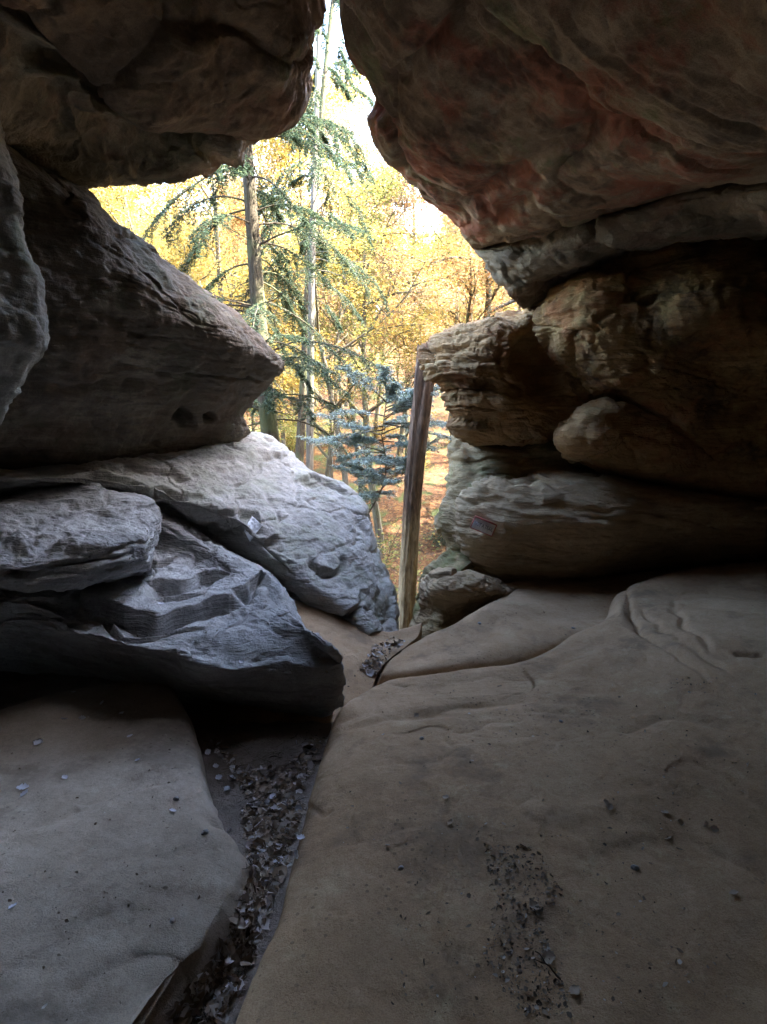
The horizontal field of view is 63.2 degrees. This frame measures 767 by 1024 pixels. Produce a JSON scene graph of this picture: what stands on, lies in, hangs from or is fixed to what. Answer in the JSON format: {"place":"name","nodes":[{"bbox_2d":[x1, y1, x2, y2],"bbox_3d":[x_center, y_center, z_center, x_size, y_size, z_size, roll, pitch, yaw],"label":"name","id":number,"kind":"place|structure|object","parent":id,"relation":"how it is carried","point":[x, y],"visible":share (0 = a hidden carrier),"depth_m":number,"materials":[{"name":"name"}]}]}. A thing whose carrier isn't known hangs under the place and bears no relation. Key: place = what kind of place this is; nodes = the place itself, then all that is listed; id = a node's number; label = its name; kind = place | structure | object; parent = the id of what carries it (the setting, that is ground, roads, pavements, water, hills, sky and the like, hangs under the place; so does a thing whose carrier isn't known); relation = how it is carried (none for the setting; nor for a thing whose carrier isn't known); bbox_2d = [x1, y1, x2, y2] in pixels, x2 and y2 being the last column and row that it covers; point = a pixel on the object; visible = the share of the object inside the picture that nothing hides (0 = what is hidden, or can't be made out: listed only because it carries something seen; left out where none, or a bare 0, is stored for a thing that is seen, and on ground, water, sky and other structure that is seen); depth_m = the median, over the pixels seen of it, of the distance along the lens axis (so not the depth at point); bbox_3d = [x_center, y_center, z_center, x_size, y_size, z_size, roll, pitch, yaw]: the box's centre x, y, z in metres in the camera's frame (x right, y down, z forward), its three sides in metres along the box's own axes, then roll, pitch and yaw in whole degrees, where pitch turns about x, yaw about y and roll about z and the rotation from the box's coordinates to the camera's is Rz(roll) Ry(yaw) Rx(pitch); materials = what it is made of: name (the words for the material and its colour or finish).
{"place":"outdoors","nodes":[
{"label":"outdoors","id":0,"kind":"place"},
{"bbox_2d":[0,682,253,1023],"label":"boulder","id":1,"kind":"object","parent":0,"point":[127,943],"depth_m":2.22,"materials":[{"name":"grey stone"}]},
{"bbox_2d":[16,783,28,789],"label":"fallen leaf","id":2,"kind":"object","parent":1,"relation":"on","point":[22,786],"visible":1,"depth_m":2.68,"materials":[{"name":"grey plant"}]},
{"bbox_2d":[33,739,42,744],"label":"fallen leaf","id":3,"kind":"object","parent":1,"relation":"on","point":[38,741],"visible":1,"depth_m":3.04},
{"bbox_2d":[201,829,208,834],"bbox_3d":[-0.677,1.212,2.361,0.024,0.017,0.030,6,11,32],"label":"pebble","id":4,"kind":"object","parent":1,"relation":"on","point":[205,832],"visible":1,"depth_m":2.36,"materials":[{"name":"grey stone"}]},
{"bbox_2d":[0,671,380,1023],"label":"ground","id":5,"kind":"structure","parent":0,"point":[16,688],"depth_m":3.25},
{"bbox_2d":[127,0,446,315],"label":"sky","id":6,"kind":"structure","parent":0,"point":[337,28],"materials":[{"name":"white"}]},
{"bbox_2d":[204,600,421,723],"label":"ground","id":7,"kind":"structure","parent":0,"point":[353,642],"depth_m":4.36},
{"bbox_2d":[0,528,369,1020],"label":"debris","id":8,"kind":"object","parent":7,"relation":"on","point":[104,892],"visible":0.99,"depth_m":2.13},
{"bbox_2d":[165,637,404,1023],"bbox_3d":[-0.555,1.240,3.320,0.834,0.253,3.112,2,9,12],"label":"leaf litter","id":9,"kind":"object","parent":7,"relation":"on","point":[229,960],"visible":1,"depth_m":2.35,"materials":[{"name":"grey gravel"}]},
{"bbox_2d":[244,311,452,619],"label":"ground","id":10,"kind":"structure","parent":0,"point":[434,482],"depth_m":32.09,"materials":[{"name":"plant"}]},
{"bbox_2d":[97,195,122,220],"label":"beech tree","id":11,"kind":"object","parent":10,"relation":"on","point":[109,206],"depth_m":22.70,"materials":[{"name":"yellow plant"}]},
{"bbox_2d":[92,185,159,243],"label":"beech tree","id":12,"kind":"object","parent":10,"relation":"on","point":[113,201],"visible":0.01,"depth_m":26.55,"materials":[{"name":"yellow plant"}]},
{"bbox_2d":[94,185,170,235],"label":"beech tree","id":13,"kind":"object","parent":10,"relation":"on","point":[123,212],"visible":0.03,"depth_m":28.92,"materials":[{"name":"yellow plant"}]},
{"bbox_2d":[89,184,178,217],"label":"beech tree","id":14,"kind":"object","parent":10,"relation":"on","point":[124,198],"visible":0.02,"depth_m":16.77,"materials":[{"name":"yellow plant"}]},
{"bbox_2d":[113,183,164,213],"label":"beech tree","id":15,"kind":"object","parent":10,"relation":"on","point":[137,193],"depth_m":38.79,"materials":[{"name":"yellow plant"}]},
{"bbox_2d":[97,189,214,276],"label":"beech tree","id":16,"kind":"object","parent":10,"relation":"on","point":[114,212],"visible":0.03,"depth_m":28.25,"materials":[{"name":"yellow plant"}]},
{"bbox_2d":[136,182,179,245],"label":"beech tree","id":17,"kind":"object","parent":10,"relation":"on","point":[164,200],"visible":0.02,"depth_m":68.22,"materials":[{"name":"yellow plant"}]},
{"bbox_2d":[110,186,209,277],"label":"beech tree","id":18,"kind":"object","parent":10,"relation":"on","point":[144,223],"depth_m":36.77,"materials":[{"name":"yellow plant"}]},
{"bbox_2d":[107,186,214,281],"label":"beech tree","id":19,"kind":"object","parent":10,"relation":"on","point":[156,213],"visible":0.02,"depth_m":34.85,"materials":[{"name":"yellow plant"}]},
{"bbox_2d":[110,177,242,309],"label":"beech tree","id":20,"kind":"object","parent":10,"relation":"on","point":[143,209],"visible":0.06,"depth_m":30.07,"materials":[{"name":"yellow plant"}]},
{"bbox_2d":[90,184,276,312],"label":"beech tree","id":21,"kind":"object","parent":10,"relation":"on","point":[130,224],"visible":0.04,"depth_m":22.98,"materials":[{"name":"yellow plant"}]},
{"bbox_2d":[159,209,212,282],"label":"beech tree","id":22,"kind":"object","parent":10,"relation":"on","point":[186,227],"depth_m":48.72,"materials":[{"name":"yellow plant"}]},
{"bbox_2d":[0,432,399,634],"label":"rock ledge","id":23,"kind":"object","parent":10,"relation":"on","point":[312,543],"visible":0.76,"depth_m":5.17,"materials":[{"name":"grey stone"}]},
{"bbox_2d":[0,144,283,469],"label":"boulder","id":24,"kind":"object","parent":23,"relation":"on","point":[149,350],"depth_m":4.42,"materials":[{"name":"grey stone"}]},
{"bbox_2d":[244,516,261,540],"bbox_3d":[-1.060,0.134,5.007,0.119,0.185,0.152,-8,12,-42],"label":"trail marker","id":25,"kind":"object","parent":23,"relation":"on","point":[254,524],"visible":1,"depth_m":5.00,"materials":[{"name":"white paint"}]},
{"bbox_2d":[204,224,246,284],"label":"beech tree","id":26,"kind":"object","parent":10,"relation":"on","point":[223,245],"visible":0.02,"depth_m":37.95,"materials":[{"name":"yellow plant"}]},
{"bbox_2d":[190,171,269,290],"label":"beech tree","id":27,"kind":"object","parent":10,"relation":"on","point":[212,232],"visible":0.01,"depth_m":43.09,"materials":[{"name":"yellow plant"}]},
{"bbox_2d":[131,175,347,407],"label":"beech tree","id":28,"kind":"object","parent":10,"relation":"on","point":[217,256],"visible":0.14,"depth_m":18.75,"materials":[{"name":"yellow plant"}]},
{"bbox_2d":[195,144,290,418],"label":"beech tree","id":29,"kind":"object","parent":10,"relation":"on","point":[238,228],"visible":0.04,"depth_m":32.24,"materials":[{"name":"yellow plant"}]},
{"bbox_2d":[121,102,365,442],"bbox_3d":[-6.490,-10.482,28.287,9.976,20.802,11.486,-3,10,-18],"label":"beech tree","id":30,"kind":"object","parent":10,"relation":"on","point":[274,179],"visible":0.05,"depth_m":26.89,"materials":[{"name":"yellow plant"}]},
{"bbox_2d":[191,157,296,431],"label":"beech tree","id":31,"kind":"object","parent":10,"relation":"on","point":[237,240],"visible":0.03,"depth_m":32.95,"materials":[{"name":"yellow plant"}]},
{"bbox_2d":[193,279,297,432],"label":"beech tree","id":32,"kind":"object","parent":10,"relation":"on","point":[257,410],"depth_m":26.56,"materials":[{"name":"yellow plant"}]},
{"bbox_2d":[229,256,270,423],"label":"beech tree","id":33,"kind":"object","parent":10,"relation":"on","point":[243,291],"visible":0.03,"depth_m":29.34,"materials":[{"name":"yellow plant"}]},
{"bbox_2d":[171,144,357,445],"bbox_3d":[-4.701,-6.506,26.037,8.091,16.158,9.354,0,9,-2],"label":"beech tree","id":34,"kind":"object","parent":10,"relation":"on","point":[239,222],"visible":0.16,"depth_m":24.84,"materials":[{"name":"yellow plant"}]},
{"bbox_2d":[141,29,406,504],"bbox_3d":[-2.327,-3.668,11.659,4.609,15.544,5.205,-9,13,-44],"label":"hemlock tree","id":35,"kind":"object","parent":10,"relation":"on","point":[265,406],"visible":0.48,"depth_m":11.44,"materials":[{"name":"green plant"}]},
{"bbox_2d":[279,432,295,448],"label":"shrub","id":36,"kind":"object","parent":10,"relation":"on","point":[290,441],"visible":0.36,"depth_m":36.16,"materials":[{"name":"green plant"}]},
{"bbox_2d":[252,402,327,452],"bbox_3d":[-5.024,-4.609,35.110,5.511,3.830,4.156,3,9,16],"label":"shrub","id":37,"kind":"object","parent":10,"relation":"on","point":[292,449],"visible":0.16,"depth_m":35.38,"materials":[{"name":"yellow plant"}]},
{"bbox_2d":[268,247,323,439],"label":"beech tree","id":38,"kind":"object","parent":10,"relation":"on","point":[290,329],"visible":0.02,"depth_m":37.42,"materials":[{"name":"yellow plant"}]},
{"bbox_2d":[264,178,332,389],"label":"beech tree","id":39,"kind":"object","parent":10,"relation":"on","point":[296,226],"visible":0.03,"depth_m":40.56,"materials":[{"name":"yellow plant"}]},
{"bbox_2d":[122,202,502,332],"bbox_3d":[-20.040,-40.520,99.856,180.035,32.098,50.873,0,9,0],"label":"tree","id":40,"kind":"object","parent":10,"relation":"on","point":[341,240],"depth_m":83.19,"materials":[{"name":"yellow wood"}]},
{"bbox_2d":[258,0,371,470],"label":"hemlock tree","id":41,"kind":"object","parent":10,"relation":"on","point":[312,183],"visible":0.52,"depth_m":14.21,"materials":[{"name":"green plant"}]},
{"bbox_2d":[267,0,390,461],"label":"hemlock tree","id":42,"kind":"object","parent":10,"relation":"on","point":[344,62],"visible":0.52,"depth_m":15.56,"materials":[{"name":"green plant"}]},
{"bbox_2d":[245,137,413,478],"bbox_3d":[-2.480,-4.697,22.171,7.194,14.980,8.356,-3,10,-18],"label":"beech tree","id":43,"kind":"object","parent":10,"relation":"on","point":[338,339],"visible":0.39,"depth_m":21.31,"materials":[{"name":"yellow plant"}]},
{"bbox_2d":[317,417,349,449],"bbox_3d":[-2.848,-4.718,37.383,3.107,2.159,2.343,6,11,33],"label":"shrub","id":44,"kind":"object","parent":10,"relation":"on","point":[328,429],"visible":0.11,"depth_m":37.17,"materials":[{"name":"yellow plant"}]},
{"bbox_2d":[317,191,358,303],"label":"beech tree","id":45,"kind":"object","parent":10,"relation":"on","point":[335,236],"visible":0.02,"depth_m":56.21,"materials":[{"name":"yellow plant"}]},
{"bbox_2d":[315,444,363,467],"bbox_3d":[-2.277,-3.121,33.420,3.517,2.444,2.652,1,9,5],"label":"shrub","id":46,"kind":"object","parent":10,"relation":"on","point":[334,457],"visible":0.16,"depth_m":33.26,"materials":[{"name":"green plant"}]},
{"bbox_2d":[296,188,395,421],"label":"beech tree","id":47,"kind":"object","parent":10,"relation":"on","point":[342,406],"visible":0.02,"depth_m":43.60,"materials":[{"name":"yellow plant"}]},
{"bbox_2d":[272,181,437,476],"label":"beech tree","id":48,"kind":"object","parent":10,"relation":"on","point":[339,405],"visible":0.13,"depth_m":26.54,"materials":[{"name":"yellow plant"}]},
{"bbox_2d":[221,45,493,485],"bbox_3d":[-1.849,-4.694,18.511,8.006,15.987,9.254,-9,13,-44],"label":"beech tree","id":49,"kind":"object","parent":10,"relation":"on","point":[275,151],"visible":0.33,"depth_m":17.52,"materials":[{"name":"yellow plant"}]},
{"bbox_2d":[302,159,415,406],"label":"beech tree","id":50,"kind":"object","parent":10,"relation":"on","point":[346,403],"depth_m":48.11,"materials":[{"name":"yellow plant"}]},
{"bbox_2d":[283,71,441,493],"bbox_3d":[-2.070,-10.004,28.734,9.104,19.375,8.676,-8,12,-40],"label":"beech tree","id":51,"kind":"object","parent":10,"relation":"on","point":[354,414],"visible":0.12,"depth_m":28.29,"materials":[{"name":"yellow plant"}]},
{"bbox_2d":[266,62,475,557],"bbox_3d":[-0.815,-7.202,23.995,8.847,18.829,8.431,-1,9,-9],"label":"beech tree","id":52,"kind":"object","parent":10,"relation":"on","point":[375,508],"visible":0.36,"depth_m":22.75,"materials":[{"name":"yellow plant"}]},
{"bbox_2d":[295,363,451,512],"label":"hemlock sapling","id":53,"kind":"object","parent":10,"relation":"on","point":[399,405],"visible":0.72,"depth_m":8.22,"materials":[{"name":"green plant"}]},
{"bbox_2d":[321,135,432,437],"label":"beech tree","id":54,"kind":"object","parent":10,"relation":"on","point":[376,417],"visible":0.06,"depth_m":36.29,"materials":[{"name":"yellow plant"}]},
{"bbox_2d":[348,223,409,375],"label":"beech tree","id":55,"kind":"object","parent":10,"relation":"on","point":[387,304],"visible":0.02,"depth_m":52.67,"materials":[{"name":"yellow plant"}]},
{"bbox_2d":[355,289,409,395],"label":"beech tree","id":56,"kind":"object","parent":10,"relation":"on","point":[381,337],"visible":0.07,"depth_m":48.86,"materials":[{"name":"yellow plant"}]},
{"bbox_2d":[370,405,399,440],"bbox_3d":[0.484,-5.026,36.502,3.789,2.401,2.335,5,10,30],"label":"shrub","id":57,"kind":"object","parent":10,"relation":"on","point":[387,433],"visible":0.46,"depth_m":36.70,"materials":[{"name":"yellow plant"}]},
{"bbox_2d":[375,272,409,378],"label":"beech tree","id":58,"kind":"object","parent":10,"relation":"on","point":[399,326],"visible":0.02,"depth_m":60.16,"materials":[{"name":"yellow plant"}]},
{"bbox_2d":[323,76,480,471],"bbox_3d":[1.704,-11.555,30.465,9.541,20.305,9.092,-4,10,-21],"label":"beech tree","id":59,"kind":"object","parent":10,"relation":"on","point":[399,452],"visible":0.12,"depth_m":30.56,"materials":[{"name":"yellow plant"}]},
{"bbox_2d":[377,518,427,602],"bbox_3d":[-0.894,1.817,17.072,5.211,3.622,3.930,5,10,26],"label":"shrub","id":60,"kind":"object","parent":10,"relation":"on","point":[393,552],"visible":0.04,"depth_m":16.93,"materials":[{"name":"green plant"}]},
{"bbox_2d":[370,496,446,594],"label":"fallen leaves","id":61,"kind":"object","parent":10,"relation":"on","point":[401,534],"depth_m":26.02,"materials":[{"name":"plant"}]},
{"bbox_2d":[376,515,441,606],"bbox_3d":[-0.444,2.001,14.976,3.987,3.674,5.287,20,22,65],"label":"shrub","id":62,"kind":"object","parent":10,"relation":"on","point":[394,553],"visible":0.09,"depth_m":15.40,"materials":[{"name":"yellow plant"}]},
{"bbox_2d":[346,220,482,480],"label":"beech tree","id":63,"kind":"object","parent":10,"relation":"on","point":[425,337],"visible":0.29,"depth_m":25.87,"materials":[{"name":"yellow plant"}]},
{"bbox_2d":[402,449,432,470],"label":"shrub","id":64,"kind":"object","parent":10,"relation":"on","point":[428,453],"visible":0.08,"depth_m":32.63,"materials":[{"name":"yellow plant"}]},
{"bbox_2d":[401,210,443,318],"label":"beech tree","id":65,"kind":"object","parent":10,"relation":"on","point":[434,226],"visible":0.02,"depth_m":56.12,"materials":[{"name":"yellow plant"}]},
{"bbox_2d":[404,257,448,322],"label":"beech tree","id":66,"kind":"object","parent":10,"relation":"on","point":[417,283],"visible":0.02,"depth_m":53.66,"materials":[{"name":"yellow plant"}]},
{"bbox_2d":[420,515,445,548],"bbox_3d":[2.519,0.805,24.506,1.736,1.785,2.818,-4,10,-24],"label":"shrub","id":67,"kind":"object","parent":10,"relation":"on","point":[439,538],"visible":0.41,"depth_m":25.02,"materials":[{"name":"green plant"}]},
{"bbox_2d":[368,148,520,330],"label":"beech tree","id":68,"kind":"object","parent":10,"relation":"on","point":[489,297],"visible":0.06,"depth_m":17.58,"materials":[{"name":"yellow plant"}]},
{"bbox_2d":[374,187,516,461],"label":"beech tree","id":69,"kind":"object","parent":10,"relation":"on","point":[432,243],"visible":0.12,"depth_m":29.33,"materials":[{"name":"yellow plant"}]},
{"bbox_2d":[402,205,496,327],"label":"beech tree","id":70,"kind":"object","parent":10,"relation":"on","point":[445,282],"visible":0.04,"depth_m":42.87,"materials":[{"name":"yellow plant"}]},
{"bbox_2d":[397,188,524,343],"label":"beech tree","id":71,"kind":"object","parent":10,"relation":"on","point":[458,295],"visible":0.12,"depth_m":28.16,"materials":[{"name":"yellow plant"}]},
{"bbox_2d":[410,211,514,430],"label":"beech tree","id":72,"kind":"object","parent":10,"relation":"on","point":[467,295],"visible":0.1,"depth_m":40.47,"materials":[{"name":"yellow plant"}]},
{"bbox_2d":[413,207,520,342],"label":"beech tree","id":73,"kind":"object","parent":10,"relation":"on","point":[439,328],"depth_m":22.96,"materials":[{"name":"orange plant"}]},
{"bbox_2d":[466,257,515,309],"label":"beech tree","id":74,"kind":"object","parent":10,"relation":"on","point":[493,289],"visible":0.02,"depth_m":46.07,"materials":[{"name":"yellow plant"}]},
{"bbox_2d":[409,435,765,637],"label":"rock pillar","id":75,"kind":"object","parent":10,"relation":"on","point":[469,464],"visible":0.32,"depth_m":6.04,"materials":[{"name":"beige stone"}]},
{"bbox_2d":[236,561,766,1023],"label":"ground","id":76,"kind":"structure","parent":0,"point":[336,945],"depth_m":2.32,"materials":[{"name":"brown stone"}]},
{"bbox_2d":[297,834,304,838],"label":"fallen leaf","id":77,"kind":"object","parent":76,"relation":"on","point":[301,836],"visible":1,"depth_m":2.40,"materials":[{"name":"grey plant"}]},
{"bbox_2d":[529,899,538,909],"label":"fallen leaf","id":78,"kind":"object","parent":76,"relation":"on","point":[532,904],"visible":1,"depth_m":2.00,"materials":[{"name":"grey plant"}]},
{"bbox_2d":[533,951,560,979],"bbox_3d":[0.466,1.286,1.773,0.080,0.062,0.012,4,10,24],"label":"twig","id":79,"kind":"object","parent":76,"relation":"on","point":[556,975],"visible":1,"depth_m":1.77,"materials":[{"name":"brown wood"}]},
{"bbox_2d":[338,612,756,1018],"bbox_3d":[0.874,1.007,3.260,1.850,0.204,3.593,5,11,31],"label":"debris","id":80,"kind":"object","parent":76,"relation":"on","point":[538,1001],"visible":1,"depth_m":1.93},
{"bbox_2d":[541,949,555,963],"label":"fallen leaf","id":81,"kind":"object","parent":76,"relation":"on","point":[546,955],"visible":0.9,"depth_m":1.83,"materials":[{"name":"grey plant"}]},
{"bbox_2d":[568,984,580,994],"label":"fallen leaf","id":82,"kind":"object","parent":76,"relation":"on","point":[574,989],"visible":1,"depth_m":1.73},
{"bbox_2d":[606,803,612,809],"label":"fallen leaf","id":83,"kind":"object","parent":76,"relation":"on","point":[609,806],"visible":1,"depth_m":2.45,"materials":[{"name":"grey plant"}]},
{"bbox_2d":[630,864,638,870],"bbox_3d":[0.877,1.240,2.176,0.029,0.018,0.023,3,9,16],"label":"pebble","id":84,"kind":"object","parent":76,"relation":"on","point":[634,867],"visible":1,"depth_m":2.17,"materials":[{"name":"grey stone"}]},
{"bbox_2d":[710,825,718,832],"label":"fallen leaf","id":85,"kind":"object","parent":76,"relation":"on","point":[714,828],"visible":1,"depth_m":2.34,"materials":[{"name":"brown plant"}]},
{"bbox_2d":[729,889,737,893],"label":"fallen leaf","id":86,"kind":"object","parent":76,"relation":"on","point":[733,891],"visible":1,"depth_m":2.06,"materials":[{"name":"grey plant"}]},
{"bbox_2d":[376,563,737,685],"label":"ground","id":87,"kind":"structure","parent":0,"point":[514,622],"depth_m":4.60,"materials":[{"name":"brown stone"}]},
{"bbox_2d":[398,344,433,629],"bbox_3d":[0.392,0.200,7.896,0.588,4.520,0.289,7,12,38],"label":"dead trunk","id":88,"kind":"object","parent":87,"relation":"on","point":[418,433],"visible":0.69,"depth_m":7.74,"materials":[{"name":"brown wood"}]},
{"bbox_2d":[416,567,517,625],"bbox_3d":[0.872,0.841,5.699,1.100,0.827,1.243,2,9,10],"label":"rock boulder","id":89,"kind":"object","parent":87,"relation":"on","point":[458,596],"visible":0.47,"depth_m":5.21,"materials":[{"name":"beige stone"}]},
{"bbox_2d":[452,470,766,582],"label":"rock boulder","id":90,"kind":"object","parent":87,"relation":"on","point":[556,524],"visible":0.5,"depth_m":5.45,"materials":[{"name":"beige stone"}]},
{"bbox_2d":[532,237,766,466],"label":"rock wall","id":91,"kind":"structure","parent":90,"relation":"on","point":[675,334],"depth_m":4.92,"materials":[{"name":"stone"}]},
{"bbox_2d":[553,397,766,500],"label":"rock boulder","id":92,"kind":"object","parent":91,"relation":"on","point":[613,437],"visible":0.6,"depth_m":5.34,"materials":[{"name":"stone"}]},
{"bbox_2d":[417,303,583,446],"bbox_3d":[1.408,-1.369,6.374,2.179,1.544,1.919,0,9,0],"label":"rock boulder","id":93,"kind":"object","parent":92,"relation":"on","point":[498,378],"visible":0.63,"depth_m":5.71,"materials":[{"name":"stone"}]},
{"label":"cliff","id":94,"kind":"structure","parent":0,"visible":0},
{"bbox_2d":[0,4,258,188],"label":"rock overhang","id":95,"kind":"object","parent":94,"relation":"attached to","point":[59,116],"visible":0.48,"depth_m":3.84,"materials":[{"name":"brown stone"}]},
{"bbox_2d":[0,0,325,141],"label":"rock overhang","id":96,"kind":"object","parent":94,"relation":"attached to","point":[238,69],"visible":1,"depth_m":3.48,"materials":[{"name":"brown stone"}]},
{"bbox_2d":[0,509,345,716],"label":"rock ledge","id":97,"kind":"object","parent":94,"relation":"attached to","point":[94,630],"visible":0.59,"depth_m":3.58,"materials":[{"name":"grey stone"}]},
{"bbox_2d":[0,479,162,592],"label":"rock slab","id":98,"kind":"object","parent":97,"relation":"on","point":[56,539],"visible":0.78,"depth_m":3.61,"materials":[{"name":"grey stone"}]},
{"bbox_2d":[0,121,49,424],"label":"rock pillar","id":99,"kind":"object","parent":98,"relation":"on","point":[24,334],"visible":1,"depth_m":3.09,"materials":[{"name":"stone"}]},
{"bbox_2d":[339,0,766,249],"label":"rock overhang","id":100,"kind":"object","parent":94,"relation":"attached to","point":[492,122],"visible":0.91,"depth_m":3.16,"materials":[{"name":"stone"}]},
{"bbox_2d":[473,183,766,308],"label":"rock overhang","id":101,"kind":"object","parent":94,"relation":"attached to","point":[529,272],"visible":0.45,"depth_m":4.39,"materials":[{"name":"grey stone"}]}
]}

